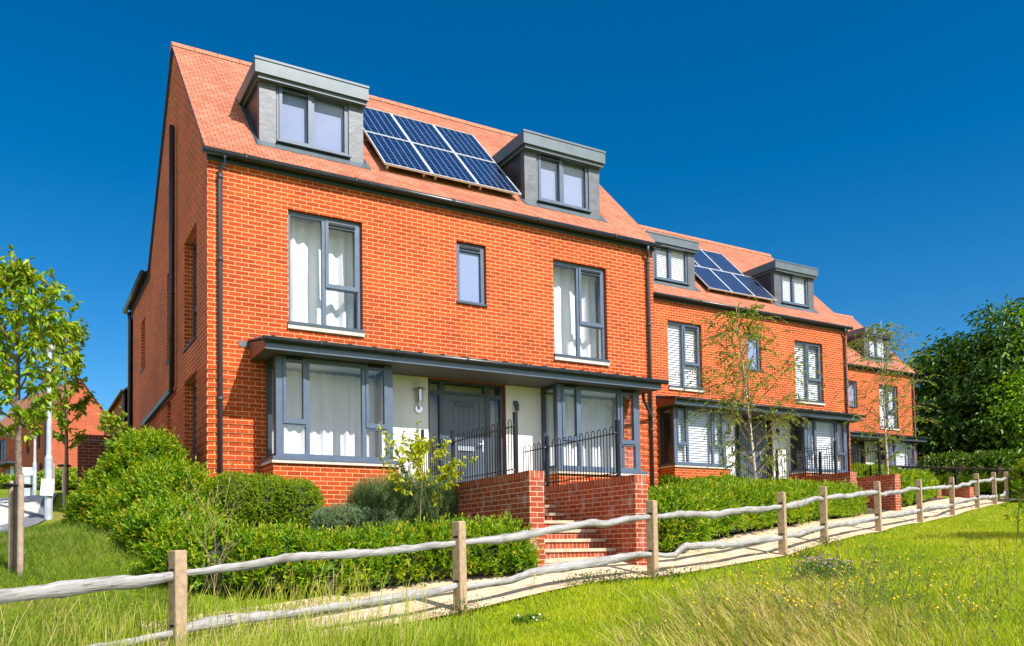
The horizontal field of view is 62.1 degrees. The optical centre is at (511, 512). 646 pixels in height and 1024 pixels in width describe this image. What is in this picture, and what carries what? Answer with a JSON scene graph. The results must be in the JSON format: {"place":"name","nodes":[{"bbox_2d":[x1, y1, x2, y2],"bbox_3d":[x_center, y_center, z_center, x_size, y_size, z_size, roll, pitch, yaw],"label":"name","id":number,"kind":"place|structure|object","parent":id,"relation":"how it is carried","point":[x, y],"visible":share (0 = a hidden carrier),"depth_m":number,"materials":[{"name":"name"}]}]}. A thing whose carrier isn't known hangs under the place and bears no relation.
{"place":"outdoors","nodes":[
{"label":"outdoors","id":0,"kind":"place"},
{"bbox_2d":[0,495,43,527],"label":"road","id":1,"kind":"structure","parent":0,"point":[32,503],"depth_m":18.32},
{"bbox_2d":[0,493,57,531],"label":"pavement","id":2,"kind":"structure","parent":0,"point":[32,518],"depth_m":16.99,"materials":[{"name":"concrete"}]},
{"bbox_2d":[0,518,200,645],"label":"verge grass","id":3,"kind":"structure","parent":0,"point":[42,535],"depth_m":10.65,"materials":[{"name":"plant"}]},
{"bbox_2d":[52,576,516,645],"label":"tall grass","id":4,"kind":"structure","parent":0,"point":[440,638],"depth_m":8.48,"materials":[{"name":"plant"}]},
{"bbox_2d":[0,488,1023,645],"bbox_3d":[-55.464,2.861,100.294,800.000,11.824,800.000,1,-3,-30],"label":"ground","id":5,"kind":"structure","parent":0,"point":[58,514],"depth_m":10.56,"materials":[{"name":"plant"}]},
{"bbox_2d":[8,481,14,571],"bbox_3d":[-6.320,0.310,10.745,0.074,1.420,0.074,1,-3,-30],"label":"tree stake","id":6,"kind":"object","parent":5,"relation":"on","point":[11,513],"visible":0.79,"depth_m":10.72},
{"bbox_2d":[0,473,28,488],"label":"hedge","id":7,"kind":"object","parent":5,"relation":"on","point":[5,478],"visible":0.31,"depth_m":42.29,"materials":[{"name":"green plant"}]},
{"bbox_2d":[17,475,23,576],"bbox_3d":[-6.117,0.270,10.588,0.074,1.480,0.074,1,-3,-30],"label":"tree stake","id":8,"kind":"object","parent":5,"relation":"on","point":[20,523],"visible":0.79,"depth_m":10.57,"materials":[{"name":"wood"}]},
{"bbox_2d":[24,475,31,495],"bbox_3d":[-18.314,-0.911,32.115,0.360,1.000,0.280,1,-3,-30],"label":"service cabinet","id":9,"kind":"object","parent":5,"relation":"on","point":[27,480],"visible":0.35,"depth_m":32.03,"materials":[{"name":"metal"}]},
{"bbox_2d":[32,435,36,494],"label":"lamp column","id":10,"kind":"structure","parent":5,"relation":"on","point":[34,482],"depth_m":31.96,"materials":[{"name":"metal"}]},
{"bbox_2d":[0,244,84,572],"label":"street tree","id":11,"kind":"object","parent":5,"relation":"on","point":[20,276],"visible":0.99,"depth_m":10.76,"materials":[{"name":"green plant"}]},
{"bbox_2d":[1,483,31,487],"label":"tree tie","id":12,"kind":"object","parent":11,"relation":"attached to","point":[10,485],"visible":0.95,"depth_m":10.57,"materials":[{"name":"rubber"}]},
{"bbox_2d":[44,344,54,519],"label":"lamp column","id":13,"kind":"structure","parent":5,"relation":"on","point":[48,507],"depth_m":17.02,"materials":[{"name":"metal"}]},
{"bbox_2d":[40,479,54,495],"bbox_3d":[-9.239,-0.500,16.914,0.262,0.330,0.049,1,-3,-38],"label":"blank sign","id":14,"kind":"object","parent":13,"relation":"attached to","point":[47,487],"visible":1,"depth_m":16.90,"materials":[{"name":"metal"}]},
{"bbox_2d":[0,378,104,474],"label":"distant brick house","id":15,"kind":"structure","parent":5,"relation":"on","point":[90,422],"depth_m":72.12,"materials":[{"name":"red brick"},{"name":"roof tile"},{"name":"dark blue metal"}]},
{"bbox_2d":[37,466,76,489],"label":"hedge","id":16,"kind":"object","parent":5,"relation":"on","point":[58,477],"visible":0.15,"depth_m":40.56,"materials":[{"name":"green plant"}]},
{"bbox_2d":[24,317,96,502],"bbox_3d":[-9.474,-1.960,18.078,1.445,4.397,1.545,-3,-3,40],"label":"street tree","id":17,"kind":"object","parent":5,"relation":"on","point":[61,415],"visible":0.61,"depth_m":18.06,"materials":[{"name":"green plant"}]},
{"bbox_2d":[63,464,66,508],"bbox_3d":[-9.400,-0.245,17.879,0.074,1.550,0.074,1,-3,-30],"label":"tree stake","id":18,"kind":"object","parent":5,"relation":"on","point":[64,481],"visible":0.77,"depth_m":17.87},
{"bbox_2d":[77,434,121,487],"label":"garden wall","id":19,"kind":"structure","parent":5,"relation":"on","point":[90,449],"depth_m":20.14,"materials":[{"name":"brick"}]},
{"bbox_2d":[97,404,127,435],"bbox_3d":[-12.223,-1.976,26.683,1.547,2.667,1.809,-1,-3,-5],"label":"sapling","id":20,"kind":"object","parent":5,"relation":"on","point":[107,419],"visible":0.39,"depth_m":26.41,"materials":[{"name":"green plant"}]},
{"bbox_2d":[100,386,127,435],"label":"distant brick house","id":21,"kind":"structure","parent":5,"relation":"on","point":[121,399],"depth_m":50.77,"materials":[{"name":"brick"}]},
{"bbox_2d":[57,423,226,560],"bbox_3d":[-5.682,-0.273,13.511,2.061,2.514,4.449,1,-3,-41],"label":"laurel shrub","id":22,"kind":"object","parent":5,"relation":"on","point":[134,484],"visible":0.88,"depth_m":13.00,"materials":[{"name":"green plant"}]},
{"bbox_2d":[0,558,479,645],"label":"grass wisps","id":23,"kind":"object","parent":5,"relation":"on","point":[407,619],"depth_m":7.84,"materials":[{"name":"plant"}]},
{"bbox_2d":[210,469,290,525],"bbox_3d":[-4.275,-0.226,13.651,1.441,0.914,1.173,1,-3,-30],"label":"box shrub","id":24,"kind":"object","parent":5,"relation":"on","point":[256,500],"visible":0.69,"depth_m":13.33,"materials":[{"name":"green plant"}]},
{"bbox_2d":[272,477,324,528],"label":"box shrub","id":25,"kind":"object","parent":5,"relation":"on","point":[302,501],"visible":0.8,"depth_m":13.44,"materials":[{"name":"green plant"}]},
{"bbox_2d":[130,510,543,595],"bbox_3d":[-2.129,0.515,11.357,5.451,1.117,1.780,0,-3,-18],"label":"hedge","id":26,"kind":"object","parent":5,"relation":"on","point":[260,542],"visible":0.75,"depth_m":10.84,"materials":[{"name":"green plant"}]},
{"bbox_2d":[306,501,400,536],"bbox_3d":[-2.516,0.159,13.555,1.453,0.668,1.003,1,-3,-30],"label":"lavender shrub","id":27,"kind":"object","parent":5,"relation":"on","point":[336,515],"visible":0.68,"depth_m":13.29,"materials":[{"name":"green plant"}]},
{"bbox_2d":[122,41,668,509],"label":"brick house","id":28,"kind":"structure","parent":5,"relation":"on","point":[452,289],"depth_m":16.15,"materials":[{"name":"brick"}]},
{"bbox_2d":[182,239,196,352],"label":"window","id":29,"kind":"structure","parent":28,"relation":"in","point":[195,243],"depth_m":16.12,"materials":[{"name":"brick"}]},
{"bbox_2d":[193,380,196,467],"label":"window","id":30,"kind":"structure","parent":28,"relation":"in","point":[194,384],"depth_m":16.01,"materials":[{"name":"grey metal"}]},
{"bbox_2d":[290,218,354,328],"bbox_3d":[-3.526,-4.275,15.562,1.360,2.030,0.139,1,-3,-30],"label":"curtain","id":31,"kind":"object","parent":28,"relation":"attached to","point":[305,272],"visible":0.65,"depth_m":15.54,"materials":[{"name":"fabric"}]},
{"bbox_2d":[272,369,375,456],"bbox_3d":[-3.374,-1.361,15.175,2.000,2.250,0.100,1,-3,-30],"label":"curtain","id":32,"kind":"object","parent":28,"relation":"attached to","point":[335,414],"visible":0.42,"depth_m":15.24,"materials":[{"name":"fabric"}]},
{"bbox_2d":[287,210,364,336],"bbox_3d":[-3.342,-4.253,15.242,1.401,2.123,0.195,1,-3,-30],"label":"window","id":33,"kind":"structure","parent":28,"relation":"in","point":[326,223],"depth_m":15.29,"materials":[{"name":"grey metal"}]},
{"bbox_2d":[261,355,400,467],"bbox_3d":[-3.192,-1.402,14.865,2.260,2.340,1.065,1,-3,-30],"label":"bay window","id":34,"kind":"structure","parent":28,"relation":"in","point":[280,364],"depth_m":14.52,"materials":[{"name":"grey metal"}]},
{"bbox_2d":[363,107,409,141],"bbox_3d":[-2.814,-8.176,17.836,1.000,1.114,1.085,1,-3,-30],"label":"solar panel","id":35,"kind":"object","parent":28,"relation":"attached to","point":[380,122],"visible":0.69,"depth_m":17.80,"materials":[{"name":"glass"}]},
{"bbox_2d":[364,131,432,176],"bbox_3d":[-2.259,-7.130,16.870,1.000,1.114,1.085,1,-3,-30],"label":"solar panel","id":36,"kind":"object","parent":28,"relation":"attached to","point":[397,153],"visible":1,"depth_m":16.80,"materials":[{"name":"glass"}]},
{"bbox_2d":[391,114,453,152],"bbox_3d":[-1.940,-8.168,18.346,1.000,1.114,1.085,1,-3,-30],"label":"solar panel","id":37,"kind":"object","parent":28,"relation":"attached to","point":[422,133],"visible":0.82,"depth_m":18.33,"materials":[{"name":"glass"}]},
{"bbox_2d":[411,142,478,187],"bbox_3d":[-1.385,-7.122,17.380,1.000,1.114,1.085,1,-3,-30],"label":"solar panel","id":38,"kind":"object","parent":28,"relation":"attached to","point":[444,164],"visible":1,"depth_m":17.32,"materials":[{"name":"glass"}]},
{"bbox_2d":[443,394,485,482],"bbox_3d":[-0.917,-1.254,16.530,0.910,2.055,0.126,1,-3,-30],"label":"door","id":39,"kind":"structure","parent":28,"relation":"in","point":[461,413],"depth_m":16.57,"materials":[{"name":"grey metal"}]},
{"bbox_2d":[434,125,495,162],"bbox_3d":[-1.066,-8.159,18.857,1.000,1.114,1.085,1,-3,-30],"label":"solar panel","id":40,"kind":"object","parent":28,"relation":"attached to","point":[463,143],"visible":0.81,"depth_m":18.84,"materials":[{"name":"glass"}]},
{"bbox_2d":[456,242,487,306],"bbox_3d":[-0.818,-4.676,16.747,0.675,1.228,0.185,1,-3,-30],"label":"window","id":41,"kind":"structure","parent":28,"relation":"in","point":[470,258],"depth_m":16.80,"materials":[{"name":"glass"}]},
{"bbox_2d":[455,153,521,196],"bbox_3d":[-0.512,-7.114,17.891,1.000,1.114,1.085,1,-3,-30],"label":"solar panel","id":42,"kind":"object","parent":28,"relation":"attached to","point":[488,174],"visible":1,"depth_m":17.83,"materials":[{"name":"glass"}]},
{"bbox_2d":[553,267,596,357],"bbox_3d":[1.248,-4.229,18.354,1.360,2.030,0.143,1,-3,-30],"label":"curtain","id":43,"kind":"object","parent":28,"relation":"attached to","point":[564,313],"visible":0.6,"depth_m":18.35,"materials":[{"name":"fabric"}]},
{"bbox_2d":[541,394,615,467],"bbox_3d":[1.417,-1.315,17.977,2.000,2.250,0.104,1,-3,-30],"label":"curtain","id":44,"kind":"object","parent":28,"relation":"attached to","point":[597,414],"visible":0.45,"depth_m":18.14,"materials":[{"name":"fabric"}]},
{"bbox_2d":[553,260,609,365],"bbox_3d":[1.391,-4.204,18.103,1.401,2.123,0.360,1,-3,-30],"label":"window","id":45,"kind":"structure","parent":28,"relation":"in","point":[579,270],"depth_m":18.10,"materials":[{"name":"grey metal"}]},
{"bbox_2d":[541,384,647,475],"bbox_3d":[1.599,-1.357,17.665,2.260,2.340,1.065,1,-3,-30],"label":"bay window","id":46,"kind":"structure","parent":28,"relation":"in","point":[559,391],"depth_m":17.30,"materials":[{"name":"grey metal"}]},
{"bbox_2d":[340,467,458,531],"bbox_3d":[-1.826,-0.112,14.056,1.970,1.294,1.318,1,-3,-30],"label":"rosemary bush","id":47,"kind":"object","parent":5,"relation":"on","point":[388,498],"visible":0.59,"depth_m":13.77,"materials":[{"name":"green plant"}]},
{"bbox_2d":[438,470,544,567],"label":"stair wall","id":48,"kind":"structure","parent":5,"relation":"on","point":[520,494],"depth_m":12.61,"materials":[{"name":"brick"}]},
{"bbox_2d":[424,412,518,483],"bbox_3d":[-0.819,-0.955,14.168,0.076,0.925,3.501,1,-3,-30],"label":"railing","id":49,"kind":"object","parent":48,"relation":"on","point":[515,469],"visible":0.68,"depth_m":13.52,"materials":[{"name":"metal"}]},
{"bbox_2d":[0,472,1021,645],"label":"split rail fence","id":50,"kind":"object","parent":5,"relation":"on","point":[177,574],"visible":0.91,"depth_m":10.31,"materials":[{"name":"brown wood"}]},
{"bbox_2d":[509,613,548,623],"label":"clover clump","id":51,"kind":"object","parent":5,"relation":"on","point":[528,617],"visible":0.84,"depth_m":9.46,"materials":[{"name":"green plant"}]},
{"bbox_2d":[544,497,615,563],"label":"brick steps","id":52,"kind":"structure","parent":5,"relation":"on","point":[581,542],"depth_m":13.48,"materials":[{"name":"brick"}]},
{"bbox_2d":[544,475,647,565],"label":"stair wall","id":53,"kind":"structure","parent":5,"relation":"on","point":[608,498],"depth_m":13.59,"materials":[{"name":"brick"}]},
{"bbox_2d":[523,420,620,486],"bbox_3d":[0.960,-0.952,14.899,0.076,0.925,2.968,1,-3,-30],"label":"railing","id":54,"kind":"object","parent":53,"relation":"on","point":[617,452],"visible":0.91,"depth_m":14.57,"materials":[{"name":"metal"}]},
{"bbox_2d":[426,536,851,620],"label":"creeping weeds","id":55,"kind":"object","parent":5,"relation":"on","point":[623,575],"visible":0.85,"depth_m":11.60,"materials":[{"name":"green plant"}]},
{"bbox_2d":[658,472,763,488],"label":"hedge","id":56,"kind":"object","parent":5,"relation":"on","point":[663,480],"visible":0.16,"depth_m":21.06,"materials":[{"name":"green plant"}]},
{"bbox_2d":[639,225,865,480],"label":"brick house","id":57,"kind":"structure","parent":5,"relation":"on","point":[820,324],"depth_m":27.73,"materials":[{"name":"orange brick"}]},
{"bbox_2d":[657,249,683,281],"bbox_3d":[4.918,-7.738,26.649,1.310,0.976,0.060,1,-3,-30],"label":"window blind","id":58,"kind":"object","parent":57,"relation":"attached to","point":[676,273],"depth_m":26.72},
{"bbox_2d":[667,324,697,387],"bbox_3d":[5.211,-4.827,26.238,1.290,1.956,0.060,1,-3,-30],"label":"window blind","id":59,"kind":"object","parent":57,"relation":"attached to","point":[678,363],"depth_m":26.19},
{"bbox_2d":[667,321,703,392],"bbox_3d":[5.245,-4.764,26.185,1.401,2.123,0.360,1,-3,-30],"label":"window","id":60,"kind":"structure","parent":57,"relation":"in","point":[683,326],"depth_m":26.16,"materials":[{"name":"grey metal"}]},
{"bbox_2d":[658,406,731,468],"bbox_3d":[5.436,-1.917,25.737,2.260,2.340,1.065,1,-3,-30],"label":"bay window","id":61,"kind":"structure","parent":57,"relation":"in","point":[673,410],"depth_m":25.19,"materials":[{"name":"grey metal"}]},
{"bbox_2d":[678,410,720,463],"bbox_3d":[5.545,-2.264,25.555,1.900,1.586,0.060,1,-3,-30],"label":"window blind","id":62,"kind":"object","parent":57,"relation":"attached to","point":[703,454],"depth_m":25.59,"materials":[{"name":"plastic"}]},
{"bbox_2d":[694,249,721,270],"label":"solar panel","id":63,"kind":"object","parent":57,"relation":"attached to","point":[702,258],"visible":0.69,"depth_m":28.95,"materials":[{"name":"glass"}]},
{"bbox_2d":[694,265,732,293],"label":"solar panel","id":64,"kind":"object","parent":57,"relation":"attached to","point":[708,278],"visible":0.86,"depth_m":27.68,"materials":[{"name":"glass"}]},
{"bbox_2d":[701,249,742,274],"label":"solar panel","id":65,"kind":"object","parent":57,"relation":"attached to","point":[722,262],"visible":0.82,"depth_m":29.57,"materials":[{"name":"glass"}]},
{"bbox_2d":[710,269,754,297],"bbox_3d":[7.312,-7.636,28.292,1.000,1.114,1.085,1,-3,-30],"label":"solar panel","id":66,"kind":"object","parent":57,"relation":"attached to","point":[732,283],"visible":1,"depth_m":28.24,"materials":[{"name":"glass"}]},
{"bbox_2d":[741,425,761,480],"bbox_3d":[7.711,-1.769,27.401,0.910,2.055,0.126,1,-3,-30],"label":"door","id":67,"kind":"structure","parent":57,"relation":"in","point":[748,445],"depth_m":27.39,"materials":[{"name":"grey metal"}]},
{"bbox_2d":[746,333,761,371],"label":"window","id":68,"kind":"structure","parent":57,"relation":"in","point":[750,354],"depth_m":27.72,"materials":[{"name":"grey glass"}]},
{"bbox_2d":[732,273,776,301],"bbox_3d":[8.186,-7.628,28.802,1.000,1.114,1.085,1,-3,-30],"label":"solar panel","id":69,"kind":"object","parent":57,"relation":"attached to","point":[753,286],"visible":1,"depth_m":28.76,"materials":[{"name":"glass"}]},
{"bbox_2d":[782,276,804,304],"bbox_3d":[9.693,-7.692,29.438,1.310,0.976,0.060,1,-3,-30],"label":"window blind","id":70,"kind":"object","parent":57,"relation":"attached to","point":[797,293],"depth_m":29.52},
{"bbox_2d":[794,344,818,400],"bbox_3d":[9.990,-4.782,29.030,1.300,1.956,0.060,1,-3,-30],"label":"window blind","id":71,"kind":"object","parent":57,"relation":"attached to","point":[811,384],"depth_m":29.07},
{"bbox_2d":[794,341,824,405],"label":"window","id":72,"kind":"structure","parent":57,"relation":"in","point":[814,346],"depth_m":28.98,"materials":[{"name":"grey metal"}]},
{"bbox_2d":[789,418,850,474],"bbox_3d":[10.228,-1.872,28.537,2.260,2.340,1.065,1,-3,-30],"label":"bay window","id":73,"kind":"structure","parent":57,"relation":"in","point":[804,430],"depth_m":28.12,"materials":[{"name":"glass"}]},
{"bbox_2d":[808,422,841,469],"bbox_3d":[10.337,-2.219,28.355,1.900,1.586,0.060,1,-3,-30],"label":"window blind","id":74,"kind":"object","parent":57,"relation":"attached to","point":[825,434],"depth_m":28.43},
{"bbox_2d":[648,476,869,552],"bbox_3d":[5.400,-0.059,18.535,2.156,1.827,11.153,-3,-3,38],"label":"hedge","id":75,"kind":"object","parent":5,"relation":"on","point":[693,495],"visible":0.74,"depth_m":16.01,"materials":[{"name":"green plant"}]},
{"bbox_2d":[525,534,1023,645],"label":"wild flowers","id":76,"kind":"object","parent":5,"relation":"on","point":[874,562],"visible":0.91,"depth_m":7.63,"materials":[{"name":"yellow plant"}]},
{"bbox_2d":[584,563,1023,645],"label":"dry grass","id":77,"kind":"structure","parent":5,"relation":"on","point":[767,629],"depth_m":7.06,"materials":[{"name":"plant"}]},
{"bbox_2d":[769,472,856,486],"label":"stair wall","id":78,"kind":"structure","parent":5,"relation":"on","point":[843,476],"depth_m":23.64,"materials":[{"name":"brick"}]},
{"bbox_2d":[744,440,836,478],"bbox_3d":[8.155,-1.467,25.241,0.076,0.925,3.501,1,-3,-30],"label":"railing","id":79,"kind":"object","parent":78,"relation":"on","point":[821,449],"visible":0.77,"depth_m":24.75,"materials":[{"name":"metal"}]},
{"bbox_2d":[790,551,856,580],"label":"clover clump","id":80,"kind":"object","parent":5,"relation":"on","point":[818,569],"visible":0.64,"depth_m":11.45,"materials":[{"name":"green plant"}]},
{"bbox_2d":[796,462,898,476],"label":"hedge","id":81,"kind":"object","parent":5,"relation":"on","point":[862,466],"visible":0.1,"depth_m":31.93,"materials":[{"name":"green plant"}]},
{"bbox_2d":[856,474,901,510],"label":"stair wall","id":82,"kind":"structure","parent":5,"relation":"on","point":[889,482],"depth_m":24.41,"materials":[{"name":"brick"}]},
{"bbox_2d":[799,444,880,477],"bbox_3d":[9.934,-1.463,25.972,0.076,0.925,2.968,1,-3,-30],"label":"railing","id":83,"kind":"object","parent":82,"relation":"on","point":[879,460],"visible":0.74,"depth_m":25.48,"materials":[{"name":"metal"}]},
{"bbox_2d":[835,313,929,469],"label":"brick house","id":84,"kind":"structure","parent":5,"relation":"on","point":[857,430],"depth_m":40.01,"materials":[{"name":"orange brick"}]},
{"bbox_2d":[848,381,858,407],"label":"window","id":85,"kind":"structure","parent":84,"relation":"in","point":[853,390],"depth_m":39.26,"materials":[{"name":"grey glass"}]},
{"bbox_2d":[850,446,857,462],"bbox_3d":[15.515,-2.020,38.967,0.910,2.055,0.073,1,-3,-30],"label":"door","id":86,"kind":"structure","parent":84,"relation":"in","point":[854,448],"depth_m":39.09,"materials":[{"name":"grey metal"}]},
{"bbox_2d":[869,338,883,357],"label":"window blind","id":87,"kind":"object","parent":84,"relation":"attached to","point":[878,349],"depth_m":41.07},
{"bbox_2d":[879,388,894,426],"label":"window blind","id":88,"kind":"object","parent":84,"relation":"attached to","point":[892,406],"depth_m":40.68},
{"bbox_2d":[879,385,899,430],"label":"window","id":89,"kind":"structure","parent":84,"relation":"in","point":[894,388],"depth_m":40.59,"materials":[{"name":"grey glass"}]},
{"bbox_2d":[876,441,915,469],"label":"bay window","id":90,"kind":"structure","parent":84,"relation":"in","point":[908,443],"depth_m":40.01,"materials":[{"name":"glass"}]},
{"bbox_2d":[890,443,912,468],"bbox_3d":[18.154,-2.471,39.898,1.900,1.586,0.060,1,-3,-30],"label":"window blind","id":91,"kind":"object","parent":84,"relation":"attached to","point":[901,460],"depth_m":40.00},
{"bbox_2d":[872,468,939,505],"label":"hedge","id":92,"kind":"object","parent":5,"relation":"on","point":[908,477],"visible":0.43,"depth_m":26.11,"materials":[{"name":"green plant"}]},
{"bbox_2d":[881,462,1013,476],"bbox_3d":[19.784,-1.208,35.952,8.240,1.953,0.140,-1,-2,1],"label":"old fence","id":93,"kind":"object","parent":5,"relation":"on","point":[998,469],"visible":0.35,"depth_m":35.95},
{"bbox_2d":[941,487,973,497],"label":"stair wall","id":94,"kind":"structure","parent":5,"relation":"on","point":[965,492],"depth_m":30.40,"materials":[{"name":"brick"}]},
{"bbox_2d":[903,462,956,484],"bbox_3d":[15.295,-1.276,31.997,0.076,0.925,2.968,1,-3,-30],"label":"railing","id":95,"kind":"object","parent":94,"relation":"on","point":[955,469],"visible":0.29,"depth_m":30.89,"materials":[{"name":"metal"}]},
{"bbox_2d":[903,293,1023,460],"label":"chestnut tree","id":96,"kind":"object","parent":5,"relation":"on","point":[967,368],"visible":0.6,"depth_m":45.75,"materials":[{"name":"green plant"}]},
{"bbox_2d":[916,448,1023,477],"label":"bramble thicket","id":97,"kind":"object","parent":5,"relation":"on","point":[992,458],"visible":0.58,"depth_m":39.26,"materials":[{"name":"green plant"}]},
{"bbox_2d":[934,472,1023,496],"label":"bramble thicket","id":98,"kind":"object","parent":5,"relation":"on","point":[985,488],"visible":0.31,"depth_m":33.44,"materials":[{"name":"green plant"}]},
{"bbox_2d":[977,304,1023,456],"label":"beech tree","id":99,"kind":"object","parent":5,"relation":"on","point":[1020,378],"visible":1,"depth_m":32.31,"materials":[{"name":"green plant"}]},
{"bbox_2d":[997,477,1023,533],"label":"sapling","id":100,"kind":"object","parent":5,"relation":"on","point":[1020,504],"visible":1,"depth_m":17.02,"materials":[{"name":"plant"}]},
{"bbox_2d":[1010,457,1023,497],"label":"wild bush","id":101,"kind":"object","parent":5,"relation":"on","point":[1018,471],"visible":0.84,"depth_m":30.04,"materials":[{"name":"green plant"}]},
{"bbox_3d":[13.626,0.335,31.066,0.253,2.322,4.276,1,-3,-30],"label":"stair wall","id":102,"kind":"object","parent":5,"relation":"on","visible":0},
{"bbox_2d":[865,460,923,476],"bbox_3d":[13.516,-1.280,31.266,0.076,0.925,3.501,1,-3,-30],"label":"railing","id":103,"kind":"object","parent":102,"relation":"on","point":[919,466],"visible":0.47,"depth_m":30.71,"materials":[{"name":"metal"}]},
{"bbox_2d":[0,0,1023,453],"label":"sky","id":104,"kind":"structure","parent":0,"point":[875,146],"materials":[{"name":"blue"}]},
{"bbox_2d":[138,494,1017,645],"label":"path","id":105,"kind":"structure","parent":0,"point":[690,558],"depth_m":12.45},
{"bbox_2d":[176,462,250,631],"bbox_3d":[-3.077,0.414,8.847,0.720,1.951,0.523,1,-3,-30],"label":"dead weed","id":106,"kind":"object","parent":105,"relation":"on","point":[216,497],"visible":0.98,"depth_m":8.88,"materials":[{"name":"brown plant"}]},
{"bbox_2d":[402,498,947,582],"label":"planting bed ground","id":107,"kind":"structure","parent":0,"point":[869,510],"depth_m":19.97,"materials":[{"name":"brown soil"}]},
{"bbox_2d":[377,418,478,520],"bbox_3d":[-1.321,-0.394,12.965,1.491,1.960,1.617,0,-3,-14],"label":"lime shrub","id":108,"kind":"object","parent":107,"relation":"on","point":[419,448],"visible":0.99,"depth_m":12.98,"materials":[{"name":"green plant"}]},
{"bbox_2d":[670,294,828,481],"bbox_3d":[5.426,-2.434,19.432,3.610,4.892,3.994,1,-3,-30],"label":"birch tree","id":109,"kind":"object","parent":107,"relation":"on","point":[752,310],"visible":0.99,"depth_m":19.43,"materials":[{"name":"green plant"}]},
{"bbox_2d":[831,321,946,474],"bbox_3d":[11.267,-2.973,25.473,3.012,5.601,3.150,1,-3,-30],"label":"birch tree","id":110,"kind":"object","parent":107,"relation":"on","point":[890,388],"visible":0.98,"depth_m":25.49,"materials":[{"name":"green plant"}]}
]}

